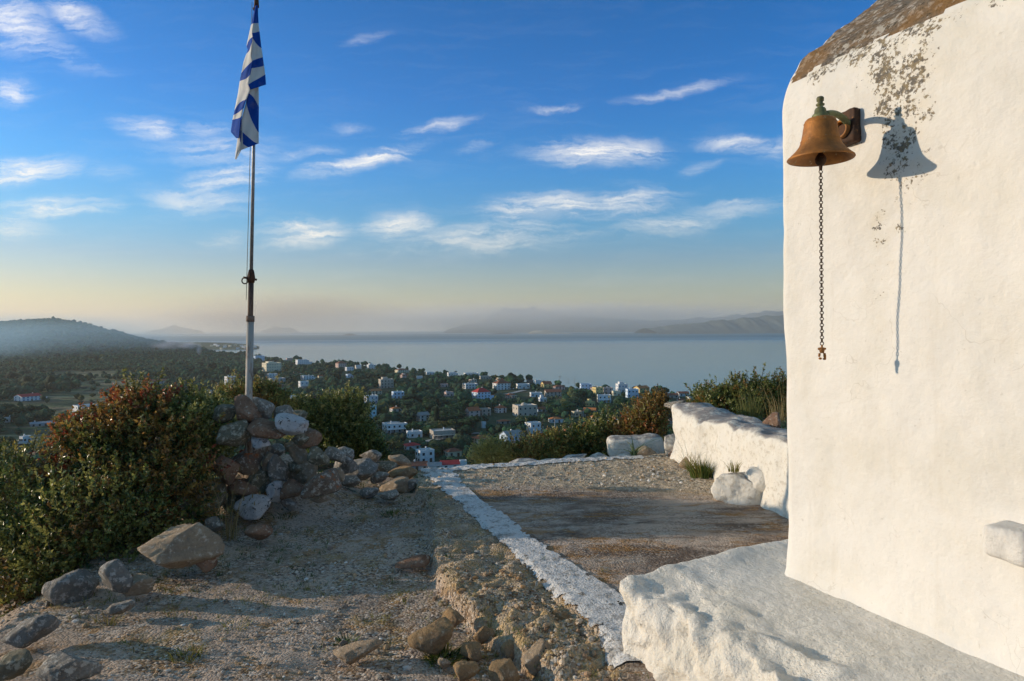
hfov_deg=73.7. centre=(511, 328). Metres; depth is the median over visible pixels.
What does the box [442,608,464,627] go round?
rock
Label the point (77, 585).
rock
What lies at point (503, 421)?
house
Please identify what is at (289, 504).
rock
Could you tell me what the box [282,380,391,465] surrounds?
olive shrub
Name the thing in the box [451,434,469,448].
olive tree
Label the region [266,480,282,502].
rock
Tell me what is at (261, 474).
rock
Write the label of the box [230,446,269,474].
rock
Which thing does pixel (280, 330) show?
hills
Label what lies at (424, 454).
house
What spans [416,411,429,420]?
house
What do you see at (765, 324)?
hills
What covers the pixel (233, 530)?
dry grass
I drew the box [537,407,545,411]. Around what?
house
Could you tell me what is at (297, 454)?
rock
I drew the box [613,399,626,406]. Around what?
broadleaf tree
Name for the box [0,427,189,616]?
shrub
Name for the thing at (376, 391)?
house
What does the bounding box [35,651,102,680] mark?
rock
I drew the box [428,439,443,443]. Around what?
olive tree
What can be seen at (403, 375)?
house
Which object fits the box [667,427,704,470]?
grass tuft
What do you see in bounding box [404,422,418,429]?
broadleaf tree
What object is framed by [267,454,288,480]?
rock
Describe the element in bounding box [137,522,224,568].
rock
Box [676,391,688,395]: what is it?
house
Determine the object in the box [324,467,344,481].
rock
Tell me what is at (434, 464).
house
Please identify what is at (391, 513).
grass tuft
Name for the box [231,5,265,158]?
flag
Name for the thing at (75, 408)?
house
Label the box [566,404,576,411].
broadleaf tree
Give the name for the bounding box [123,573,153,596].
rock
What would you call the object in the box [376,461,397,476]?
rock
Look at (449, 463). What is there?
house
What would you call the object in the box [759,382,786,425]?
tall grass
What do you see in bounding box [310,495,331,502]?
rock
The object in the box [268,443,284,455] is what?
rock
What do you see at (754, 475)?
whitewashed rock
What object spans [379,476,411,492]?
rock
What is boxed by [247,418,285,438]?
rock
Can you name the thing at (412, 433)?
house
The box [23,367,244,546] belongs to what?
mastic shrub
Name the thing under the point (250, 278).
flagpole
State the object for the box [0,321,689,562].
land
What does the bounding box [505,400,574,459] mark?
rim shrub
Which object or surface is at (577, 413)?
house
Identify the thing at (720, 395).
thorny shrub
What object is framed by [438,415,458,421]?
pine tree
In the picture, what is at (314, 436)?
rock
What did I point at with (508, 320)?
mountains
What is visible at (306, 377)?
house
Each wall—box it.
[606,433,663,456]
[670,402,788,518]
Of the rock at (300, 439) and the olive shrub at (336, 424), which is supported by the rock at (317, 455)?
the rock at (300, 439)
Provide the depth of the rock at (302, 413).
7.11 m
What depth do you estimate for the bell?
2.85 m
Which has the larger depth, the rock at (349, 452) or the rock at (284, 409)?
the rock at (349, 452)
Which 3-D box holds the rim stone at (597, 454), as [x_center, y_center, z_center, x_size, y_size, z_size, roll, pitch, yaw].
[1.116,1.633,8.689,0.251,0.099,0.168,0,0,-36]
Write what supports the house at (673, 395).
on the land
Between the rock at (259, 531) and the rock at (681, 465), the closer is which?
the rock at (259, 531)
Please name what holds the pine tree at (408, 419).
on the land
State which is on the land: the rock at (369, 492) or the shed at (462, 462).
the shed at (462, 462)
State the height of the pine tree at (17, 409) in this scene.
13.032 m
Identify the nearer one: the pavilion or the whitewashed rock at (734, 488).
the whitewashed rock at (734, 488)
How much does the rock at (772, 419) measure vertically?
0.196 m
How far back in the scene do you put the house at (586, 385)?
693.46 m
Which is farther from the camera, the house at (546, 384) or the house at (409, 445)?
the house at (546, 384)
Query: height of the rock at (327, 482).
0.257 m
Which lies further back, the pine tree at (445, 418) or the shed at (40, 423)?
the shed at (40, 423)
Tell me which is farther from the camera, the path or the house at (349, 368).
the house at (349, 368)
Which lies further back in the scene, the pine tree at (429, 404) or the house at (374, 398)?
the house at (374, 398)
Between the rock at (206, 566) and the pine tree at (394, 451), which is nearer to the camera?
the rock at (206, 566)
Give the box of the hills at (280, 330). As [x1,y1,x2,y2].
[259,327,298,332]
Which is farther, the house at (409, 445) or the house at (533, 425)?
the house at (533, 425)
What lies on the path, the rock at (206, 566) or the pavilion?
the rock at (206, 566)
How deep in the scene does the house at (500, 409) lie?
507.85 m
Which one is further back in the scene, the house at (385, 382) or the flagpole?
the house at (385, 382)
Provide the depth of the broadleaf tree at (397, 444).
317.75 m
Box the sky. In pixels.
[0,0,876,332]
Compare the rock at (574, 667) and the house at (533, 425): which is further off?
the house at (533, 425)
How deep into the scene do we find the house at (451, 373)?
909.29 m
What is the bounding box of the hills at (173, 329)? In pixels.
[145,324,203,333]
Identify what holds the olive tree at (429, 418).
on the land
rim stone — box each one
[509,458,535,462]
[563,454,586,457]
[589,452,608,457]
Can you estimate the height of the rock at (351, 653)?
0.132 m
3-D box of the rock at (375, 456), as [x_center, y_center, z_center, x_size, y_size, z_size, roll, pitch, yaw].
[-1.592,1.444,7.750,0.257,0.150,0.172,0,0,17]
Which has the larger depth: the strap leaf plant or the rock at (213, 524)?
the strap leaf plant
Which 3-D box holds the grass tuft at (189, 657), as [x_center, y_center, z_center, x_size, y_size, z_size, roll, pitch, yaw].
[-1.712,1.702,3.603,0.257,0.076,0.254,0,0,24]
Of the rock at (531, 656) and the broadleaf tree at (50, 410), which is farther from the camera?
the broadleaf tree at (50, 410)
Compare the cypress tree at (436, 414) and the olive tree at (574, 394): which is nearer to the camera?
the cypress tree at (436, 414)
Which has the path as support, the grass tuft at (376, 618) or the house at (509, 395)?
the grass tuft at (376, 618)
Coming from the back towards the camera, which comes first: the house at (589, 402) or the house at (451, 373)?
the house at (451, 373)
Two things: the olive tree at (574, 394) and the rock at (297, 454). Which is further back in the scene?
the olive tree at (574, 394)
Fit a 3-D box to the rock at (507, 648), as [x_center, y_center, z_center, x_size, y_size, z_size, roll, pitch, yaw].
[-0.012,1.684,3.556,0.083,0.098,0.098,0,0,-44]
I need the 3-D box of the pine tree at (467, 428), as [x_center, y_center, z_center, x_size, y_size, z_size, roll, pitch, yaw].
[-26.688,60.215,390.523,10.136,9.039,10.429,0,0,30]
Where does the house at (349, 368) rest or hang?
on the land
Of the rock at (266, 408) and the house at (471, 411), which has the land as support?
the house at (471, 411)
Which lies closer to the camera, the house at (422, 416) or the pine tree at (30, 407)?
the house at (422, 416)
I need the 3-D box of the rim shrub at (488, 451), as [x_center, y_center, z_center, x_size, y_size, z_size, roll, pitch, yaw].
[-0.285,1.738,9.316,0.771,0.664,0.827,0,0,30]
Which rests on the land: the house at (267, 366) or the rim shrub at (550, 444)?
the house at (267, 366)
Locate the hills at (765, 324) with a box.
[635,315,783,333]
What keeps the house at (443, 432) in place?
on the land
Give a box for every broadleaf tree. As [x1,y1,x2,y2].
[35,408,55,419]
[385,439,404,450]
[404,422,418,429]
[416,405,426,413]
[423,424,436,433]
[430,446,441,455]
[437,421,445,427]
[441,442,449,451]
[466,447,474,460]
[552,404,570,415]
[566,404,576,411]
[609,404,619,410]
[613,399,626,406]
[626,398,634,403]
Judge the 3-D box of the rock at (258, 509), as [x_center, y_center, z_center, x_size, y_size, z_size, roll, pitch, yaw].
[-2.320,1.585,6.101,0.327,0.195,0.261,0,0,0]
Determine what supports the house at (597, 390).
on the land
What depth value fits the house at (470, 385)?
703.31 m
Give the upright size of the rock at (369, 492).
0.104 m
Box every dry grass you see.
[172,438,223,515]
[177,461,273,541]
[301,640,335,653]
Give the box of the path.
[0,453,561,680]
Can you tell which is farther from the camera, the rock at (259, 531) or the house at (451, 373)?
the house at (451, 373)
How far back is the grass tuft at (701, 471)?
7.18 m
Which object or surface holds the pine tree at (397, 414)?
on the land
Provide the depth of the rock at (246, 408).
6.20 m
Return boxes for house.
[4,415,12,422]
[13,392,47,400]
[19,434,30,442]
[73,404,96,411]
[150,379,165,383]
[224,375,235,382]
[253,355,264,360]
[262,361,280,371]
[267,373,276,377]
[295,359,311,364]
[298,381,308,387]
[300,374,315,379]
[335,361,346,367]
[345,367,353,370]
[364,394,377,403]
[367,363,375,368]
[368,388,381,393]
[369,405,376,418]
[378,377,393,388]
[382,421,406,433]
[390,405,401,411]
[392,390,403,397]
[395,368,408,372]
[400,373,407,377]
[403,441,420,449]
[406,429,422,437]
[411,459,427,469]
[415,446,433,461]
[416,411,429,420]
[427,462,441,467]
[430,427,455,438]
[440,460,459,467]
[443,448,461,456]
[444,391,453,396]
[447,372,457,375]
[463,383,477,388]
[464,372,480,375]
[465,406,480,416]
[469,378,476,382]
[471,387,493,399]
[471,435,487,443]
[479,375,490,378]
[480,407,490,415]
[481,421,485,427]
[493,380,513,389]
[494,404,506,412]
[496,419,510,423]
[499,429,523,443]
[505,393,516,398]
[512,402,536,415]
[516,383,529,388]
[525,421,543,433]
[530,392,541,396]
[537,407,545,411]
[538,395,546,401]
[541,381,551,387]
[544,389,561,396]
[548,417,562,422]
[553,385,564,389]
[571,409,581,416]
[580,383,591,389]
[585,399,594,405]
[592,386,602,393]
[597,393,610,402]
[603,386,612,393]
[612,389,620,395]
[616,381,627,391]
[625,388,638,397]
[633,385,649,392]
[664,393,678,397]
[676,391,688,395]
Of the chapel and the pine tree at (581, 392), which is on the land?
the pine tree at (581, 392)
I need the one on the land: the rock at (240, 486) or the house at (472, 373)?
the house at (472, 373)
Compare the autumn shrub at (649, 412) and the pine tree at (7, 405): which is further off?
the pine tree at (7, 405)
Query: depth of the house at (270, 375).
899.05 m
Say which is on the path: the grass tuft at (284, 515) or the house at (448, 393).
the grass tuft at (284, 515)
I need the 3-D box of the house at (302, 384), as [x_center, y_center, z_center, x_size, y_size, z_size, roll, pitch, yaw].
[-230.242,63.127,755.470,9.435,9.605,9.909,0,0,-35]
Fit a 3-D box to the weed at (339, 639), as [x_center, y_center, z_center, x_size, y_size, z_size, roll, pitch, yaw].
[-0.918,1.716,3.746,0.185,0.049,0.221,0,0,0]
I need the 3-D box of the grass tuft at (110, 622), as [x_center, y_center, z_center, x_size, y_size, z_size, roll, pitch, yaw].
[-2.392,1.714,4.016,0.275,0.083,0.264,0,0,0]
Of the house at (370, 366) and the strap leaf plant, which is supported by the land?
the house at (370, 366)
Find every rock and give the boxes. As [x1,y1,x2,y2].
[0,614,61,647]
[0,648,32,680]
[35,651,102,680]
[42,569,99,605]
[98,559,132,592]
[106,599,134,614]
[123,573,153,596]
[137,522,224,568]
[168,478,226,524]
[195,557,217,572]
[205,516,224,531]
[212,404,235,423]
[214,455,239,484]
[216,419,251,446]
[222,494,245,514]
[227,478,257,495]
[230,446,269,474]
[233,494,270,519]
[234,394,261,422]
[243,524,272,539]
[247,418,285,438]
[247,469,270,493]
[251,436,270,448]
[253,397,274,419]
[262,452,273,470]
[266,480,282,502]
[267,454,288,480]
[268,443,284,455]
[273,405,293,418]
[275,413,308,435]
[280,478,303,499]
[280,498,296,510]
[285,441,307,463]
[287,461,302,473]
[288,459,317,483]
[292,434,308,445]
[293,410,307,418]
[295,427,321,448]
[300,468,341,498]
[307,446,329,465]
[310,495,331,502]
[324,446,345,462]
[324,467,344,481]
[333,456,357,473]
[333,639,382,664]
[338,446,353,458]
[341,475,360,487]
[345,458,378,480]
[359,450,381,462]
[359,487,378,497]
[370,471,388,483]
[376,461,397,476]
[377,489,399,500]
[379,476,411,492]
[388,454,411,465]
[388,465,417,478]
[395,554,430,568]
[407,617,453,654]
[408,479,419,489]
[437,658,450,667]
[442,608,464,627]
[453,660,479,680]
[461,641,480,661]
[473,626,494,643]
[488,658,519,680]
[500,640,514,660]
[521,638,551,675]
[551,609,572,620]
[563,662,581,675]
[599,664,608,670]
[634,446,655,455]
[664,400,685,408]
[664,434,674,455]
[679,457,689,467]
[711,472,760,504]
[744,466,765,493]
[762,412,780,427]
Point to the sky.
(420, 164)
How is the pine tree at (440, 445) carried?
on the land
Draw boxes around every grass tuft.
[90,608,125,628]
[110,633,154,652]
[160,638,217,663]
[215,616,252,633]
[271,511,297,518]
[361,610,395,624]
[377,506,407,517]
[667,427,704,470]
[676,453,716,478]
[721,459,743,472]
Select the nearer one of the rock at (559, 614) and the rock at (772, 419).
the rock at (559, 614)
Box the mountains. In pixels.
[444,306,783,332]
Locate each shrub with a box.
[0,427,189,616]
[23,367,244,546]
[211,369,296,417]
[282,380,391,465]
[462,433,518,464]
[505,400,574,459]
[558,395,622,457]
[603,384,672,441]
[684,362,786,428]
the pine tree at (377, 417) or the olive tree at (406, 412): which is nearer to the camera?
the pine tree at (377, 417)
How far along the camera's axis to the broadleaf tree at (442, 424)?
400.23 m
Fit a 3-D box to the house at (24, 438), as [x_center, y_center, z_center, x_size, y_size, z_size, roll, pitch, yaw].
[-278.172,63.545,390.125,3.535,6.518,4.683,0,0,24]
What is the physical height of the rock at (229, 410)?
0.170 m
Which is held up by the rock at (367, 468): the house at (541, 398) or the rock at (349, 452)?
the rock at (349, 452)
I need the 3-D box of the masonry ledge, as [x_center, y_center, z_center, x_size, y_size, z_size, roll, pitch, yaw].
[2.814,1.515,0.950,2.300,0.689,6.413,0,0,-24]
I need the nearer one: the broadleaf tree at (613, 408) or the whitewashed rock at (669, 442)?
the whitewashed rock at (669, 442)
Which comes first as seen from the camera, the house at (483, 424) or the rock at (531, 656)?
the rock at (531, 656)
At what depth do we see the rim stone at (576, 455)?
8.55 m
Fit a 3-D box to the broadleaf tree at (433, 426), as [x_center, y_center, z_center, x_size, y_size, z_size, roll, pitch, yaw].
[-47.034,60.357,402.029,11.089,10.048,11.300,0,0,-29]
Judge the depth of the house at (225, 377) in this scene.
780.38 m
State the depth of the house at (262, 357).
1423.29 m
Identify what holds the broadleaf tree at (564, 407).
on the land
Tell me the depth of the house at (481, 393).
599.76 m
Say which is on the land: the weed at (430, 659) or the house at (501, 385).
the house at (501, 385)
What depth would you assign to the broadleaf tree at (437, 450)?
328.74 m
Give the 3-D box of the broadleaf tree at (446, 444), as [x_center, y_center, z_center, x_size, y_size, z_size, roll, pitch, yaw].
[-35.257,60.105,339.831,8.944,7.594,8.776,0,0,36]
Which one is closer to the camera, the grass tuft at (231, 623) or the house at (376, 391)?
the grass tuft at (231, 623)
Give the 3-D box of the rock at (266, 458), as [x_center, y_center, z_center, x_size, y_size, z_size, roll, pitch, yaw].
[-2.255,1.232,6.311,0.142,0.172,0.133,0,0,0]
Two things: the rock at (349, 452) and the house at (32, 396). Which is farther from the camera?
the house at (32, 396)
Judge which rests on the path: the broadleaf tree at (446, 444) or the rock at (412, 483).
the rock at (412, 483)
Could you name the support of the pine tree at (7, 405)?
on the land
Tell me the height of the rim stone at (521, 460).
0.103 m
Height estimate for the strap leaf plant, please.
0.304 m
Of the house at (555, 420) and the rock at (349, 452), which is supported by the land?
the house at (555, 420)
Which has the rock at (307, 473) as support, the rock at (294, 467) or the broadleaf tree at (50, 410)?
the rock at (294, 467)
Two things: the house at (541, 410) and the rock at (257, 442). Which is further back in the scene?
the house at (541, 410)
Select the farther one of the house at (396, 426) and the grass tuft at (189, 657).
the house at (396, 426)
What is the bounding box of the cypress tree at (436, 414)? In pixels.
[433,405,439,420]
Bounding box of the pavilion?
[583,407,596,416]
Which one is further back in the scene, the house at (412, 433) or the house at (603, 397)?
the house at (603, 397)
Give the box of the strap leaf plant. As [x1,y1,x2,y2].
[600,436,669,455]
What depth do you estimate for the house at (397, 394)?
630.02 m
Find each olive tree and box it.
[31,410,54,420]
[401,408,415,416]
[426,415,433,421]
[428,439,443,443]
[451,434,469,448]
[570,392,585,401]
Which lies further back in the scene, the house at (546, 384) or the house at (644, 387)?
the house at (546, 384)
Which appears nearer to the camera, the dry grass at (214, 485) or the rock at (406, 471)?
the dry grass at (214, 485)
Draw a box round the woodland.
[0,316,786,467]
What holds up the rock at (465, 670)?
on the path
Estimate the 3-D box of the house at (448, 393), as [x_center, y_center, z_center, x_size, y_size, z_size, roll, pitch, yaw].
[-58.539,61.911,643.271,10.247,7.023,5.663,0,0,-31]
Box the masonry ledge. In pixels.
[619,539,1023,680]
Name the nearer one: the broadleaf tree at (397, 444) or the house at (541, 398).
the broadleaf tree at (397, 444)
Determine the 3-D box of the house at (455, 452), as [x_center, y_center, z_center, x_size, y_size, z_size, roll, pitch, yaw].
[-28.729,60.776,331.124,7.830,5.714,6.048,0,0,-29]
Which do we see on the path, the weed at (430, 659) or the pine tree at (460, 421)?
the weed at (430, 659)
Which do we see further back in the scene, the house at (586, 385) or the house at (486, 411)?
the house at (586, 385)
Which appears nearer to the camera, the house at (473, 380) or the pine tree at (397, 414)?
the pine tree at (397, 414)
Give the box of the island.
[528,330,569,333]
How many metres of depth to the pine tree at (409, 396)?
555.45 m
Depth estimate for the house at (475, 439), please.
369.73 m
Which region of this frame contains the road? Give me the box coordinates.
[425,432,478,441]
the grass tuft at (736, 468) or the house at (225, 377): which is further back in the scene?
the house at (225, 377)
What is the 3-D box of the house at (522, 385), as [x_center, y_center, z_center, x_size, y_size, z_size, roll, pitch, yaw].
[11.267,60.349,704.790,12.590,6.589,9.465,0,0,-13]
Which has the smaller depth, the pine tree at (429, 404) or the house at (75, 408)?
the pine tree at (429, 404)
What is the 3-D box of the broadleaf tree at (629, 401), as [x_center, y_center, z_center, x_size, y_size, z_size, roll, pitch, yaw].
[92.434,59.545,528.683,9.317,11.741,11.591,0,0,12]
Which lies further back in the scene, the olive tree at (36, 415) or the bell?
the olive tree at (36, 415)
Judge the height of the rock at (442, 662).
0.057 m
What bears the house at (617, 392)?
on the land
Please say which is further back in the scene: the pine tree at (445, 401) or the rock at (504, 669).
the pine tree at (445, 401)
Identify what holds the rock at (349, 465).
on the rock at (351, 481)
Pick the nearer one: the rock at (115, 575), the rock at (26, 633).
the rock at (26, 633)
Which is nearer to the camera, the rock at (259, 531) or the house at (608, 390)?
the rock at (259, 531)
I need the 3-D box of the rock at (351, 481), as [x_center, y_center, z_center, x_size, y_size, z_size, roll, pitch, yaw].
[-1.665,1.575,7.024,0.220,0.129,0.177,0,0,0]
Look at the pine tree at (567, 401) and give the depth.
505.83 m
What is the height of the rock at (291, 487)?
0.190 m
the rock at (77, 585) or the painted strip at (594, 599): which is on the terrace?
the painted strip at (594, 599)
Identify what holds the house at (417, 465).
on the land
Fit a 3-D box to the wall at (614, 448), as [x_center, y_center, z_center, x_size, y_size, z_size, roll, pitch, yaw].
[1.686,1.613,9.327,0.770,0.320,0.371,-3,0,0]
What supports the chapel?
on the terrace
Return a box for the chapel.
[782,0,1023,676]
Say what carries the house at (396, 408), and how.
on the land
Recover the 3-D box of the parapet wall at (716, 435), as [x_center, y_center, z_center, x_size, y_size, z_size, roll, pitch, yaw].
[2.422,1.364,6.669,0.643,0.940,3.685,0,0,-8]
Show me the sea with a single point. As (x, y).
(673, 362)
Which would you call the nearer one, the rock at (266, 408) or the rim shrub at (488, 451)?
the rock at (266, 408)
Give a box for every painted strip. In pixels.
[420,467,640,667]
[424,455,643,471]
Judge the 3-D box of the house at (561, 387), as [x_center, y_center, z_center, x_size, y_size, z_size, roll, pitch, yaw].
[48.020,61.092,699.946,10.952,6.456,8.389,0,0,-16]
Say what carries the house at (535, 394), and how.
on the land
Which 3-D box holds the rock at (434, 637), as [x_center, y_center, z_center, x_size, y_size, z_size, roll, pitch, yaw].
[-0.427,1.630,3.619,0.241,0.155,0.185,0,0,0]
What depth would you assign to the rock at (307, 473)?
6.40 m
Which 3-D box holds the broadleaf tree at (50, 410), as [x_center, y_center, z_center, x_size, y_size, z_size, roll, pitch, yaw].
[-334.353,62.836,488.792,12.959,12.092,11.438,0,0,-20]
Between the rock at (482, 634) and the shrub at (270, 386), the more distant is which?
the shrub at (270, 386)
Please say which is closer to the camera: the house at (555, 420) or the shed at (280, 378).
the house at (555, 420)
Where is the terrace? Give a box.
[414,453,788,680]
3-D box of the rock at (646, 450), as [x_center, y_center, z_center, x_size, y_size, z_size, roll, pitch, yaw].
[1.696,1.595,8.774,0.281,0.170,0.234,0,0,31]
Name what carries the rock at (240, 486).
on the rock at (237, 498)
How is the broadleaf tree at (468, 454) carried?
on the land
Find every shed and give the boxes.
[29,420,54,426]
[269,377,285,386]
[459,459,466,465]
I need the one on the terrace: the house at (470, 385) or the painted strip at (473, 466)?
the painted strip at (473, 466)
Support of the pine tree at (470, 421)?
on the land
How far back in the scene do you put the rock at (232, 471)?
6.07 m
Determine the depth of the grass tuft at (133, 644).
3.74 m
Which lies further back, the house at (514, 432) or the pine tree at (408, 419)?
the pine tree at (408, 419)
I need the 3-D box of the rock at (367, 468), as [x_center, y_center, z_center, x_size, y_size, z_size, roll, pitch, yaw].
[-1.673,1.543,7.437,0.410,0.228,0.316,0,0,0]
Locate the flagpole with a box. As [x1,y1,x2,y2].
[241,0,258,452]
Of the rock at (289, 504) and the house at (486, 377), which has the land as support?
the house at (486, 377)
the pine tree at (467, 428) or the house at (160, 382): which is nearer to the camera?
the pine tree at (467, 428)
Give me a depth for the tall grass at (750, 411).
8.26 m
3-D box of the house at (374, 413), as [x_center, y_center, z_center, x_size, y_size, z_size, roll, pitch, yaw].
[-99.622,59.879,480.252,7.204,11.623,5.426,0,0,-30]
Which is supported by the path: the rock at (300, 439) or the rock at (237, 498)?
the rock at (237, 498)
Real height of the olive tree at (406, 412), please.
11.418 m
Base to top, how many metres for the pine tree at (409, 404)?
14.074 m
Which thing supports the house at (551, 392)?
on the land
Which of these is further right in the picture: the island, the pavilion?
the pavilion
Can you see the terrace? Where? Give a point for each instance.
(619, 532)
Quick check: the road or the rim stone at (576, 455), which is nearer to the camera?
the rim stone at (576, 455)
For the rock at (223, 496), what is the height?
0.445 m
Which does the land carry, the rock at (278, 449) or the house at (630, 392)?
the house at (630, 392)
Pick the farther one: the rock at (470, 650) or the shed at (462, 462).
the shed at (462, 462)
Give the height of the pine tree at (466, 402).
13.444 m
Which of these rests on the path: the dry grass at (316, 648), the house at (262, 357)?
the dry grass at (316, 648)
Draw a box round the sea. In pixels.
[128,330,786,394]
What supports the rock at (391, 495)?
on the path
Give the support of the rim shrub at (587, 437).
on the terrace
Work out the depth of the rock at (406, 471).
7.50 m
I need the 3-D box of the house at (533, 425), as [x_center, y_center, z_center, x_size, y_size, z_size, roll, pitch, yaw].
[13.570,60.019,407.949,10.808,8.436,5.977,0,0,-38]
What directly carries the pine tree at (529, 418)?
on the land
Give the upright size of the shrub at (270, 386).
0.718 m
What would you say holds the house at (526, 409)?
on the land
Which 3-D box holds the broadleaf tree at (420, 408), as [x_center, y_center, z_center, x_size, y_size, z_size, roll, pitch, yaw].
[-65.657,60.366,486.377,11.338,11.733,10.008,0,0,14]
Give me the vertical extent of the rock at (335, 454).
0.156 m
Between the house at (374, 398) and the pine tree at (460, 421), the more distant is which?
the house at (374, 398)
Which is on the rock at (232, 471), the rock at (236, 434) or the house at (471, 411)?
the rock at (236, 434)
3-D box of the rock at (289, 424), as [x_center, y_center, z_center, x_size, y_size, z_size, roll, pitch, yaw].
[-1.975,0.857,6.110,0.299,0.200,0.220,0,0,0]
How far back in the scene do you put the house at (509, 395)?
612.33 m
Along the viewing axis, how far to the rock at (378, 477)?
7.37 m
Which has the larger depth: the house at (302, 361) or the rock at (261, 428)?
the house at (302, 361)
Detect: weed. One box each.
[332,630,360,645]
[416,637,474,669]
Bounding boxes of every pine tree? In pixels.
[0,403,14,416]
[5,406,27,412]
[23,404,36,409]
[373,413,386,420]
[388,412,400,416]
[390,448,405,455]
[398,400,415,407]
[400,415,413,422]
[401,393,417,400]
[422,401,439,409]
[428,442,445,448]
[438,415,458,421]
[439,398,449,404]
[457,425,472,433]
[458,417,471,425]
[462,416,480,427]
[463,399,474,405]
[516,415,538,423]
[561,399,577,405]
[576,390,588,396]
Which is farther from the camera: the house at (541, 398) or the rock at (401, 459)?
the house at (541, 398)
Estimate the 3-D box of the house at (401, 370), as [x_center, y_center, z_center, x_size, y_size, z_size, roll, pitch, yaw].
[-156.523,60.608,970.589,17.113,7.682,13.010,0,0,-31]
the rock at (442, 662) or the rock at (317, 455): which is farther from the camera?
the rock at (317, 455)
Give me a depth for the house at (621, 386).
670.16 m
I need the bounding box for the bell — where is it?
[787,96,861,359]
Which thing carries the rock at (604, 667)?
on the terrace
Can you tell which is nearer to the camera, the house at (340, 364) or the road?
the road
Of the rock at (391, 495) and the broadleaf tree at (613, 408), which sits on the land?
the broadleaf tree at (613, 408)
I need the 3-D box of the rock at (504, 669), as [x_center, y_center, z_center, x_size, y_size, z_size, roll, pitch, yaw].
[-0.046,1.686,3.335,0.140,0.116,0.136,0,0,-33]
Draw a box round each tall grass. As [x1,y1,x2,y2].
[729,385,770,420]
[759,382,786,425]
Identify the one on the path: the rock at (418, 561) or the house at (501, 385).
the rock at (418, 561)
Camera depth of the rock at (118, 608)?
4.05 m
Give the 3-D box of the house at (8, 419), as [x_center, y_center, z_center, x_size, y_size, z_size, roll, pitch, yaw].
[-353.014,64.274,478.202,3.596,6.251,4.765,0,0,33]
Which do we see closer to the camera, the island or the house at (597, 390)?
the house at (597, 390)

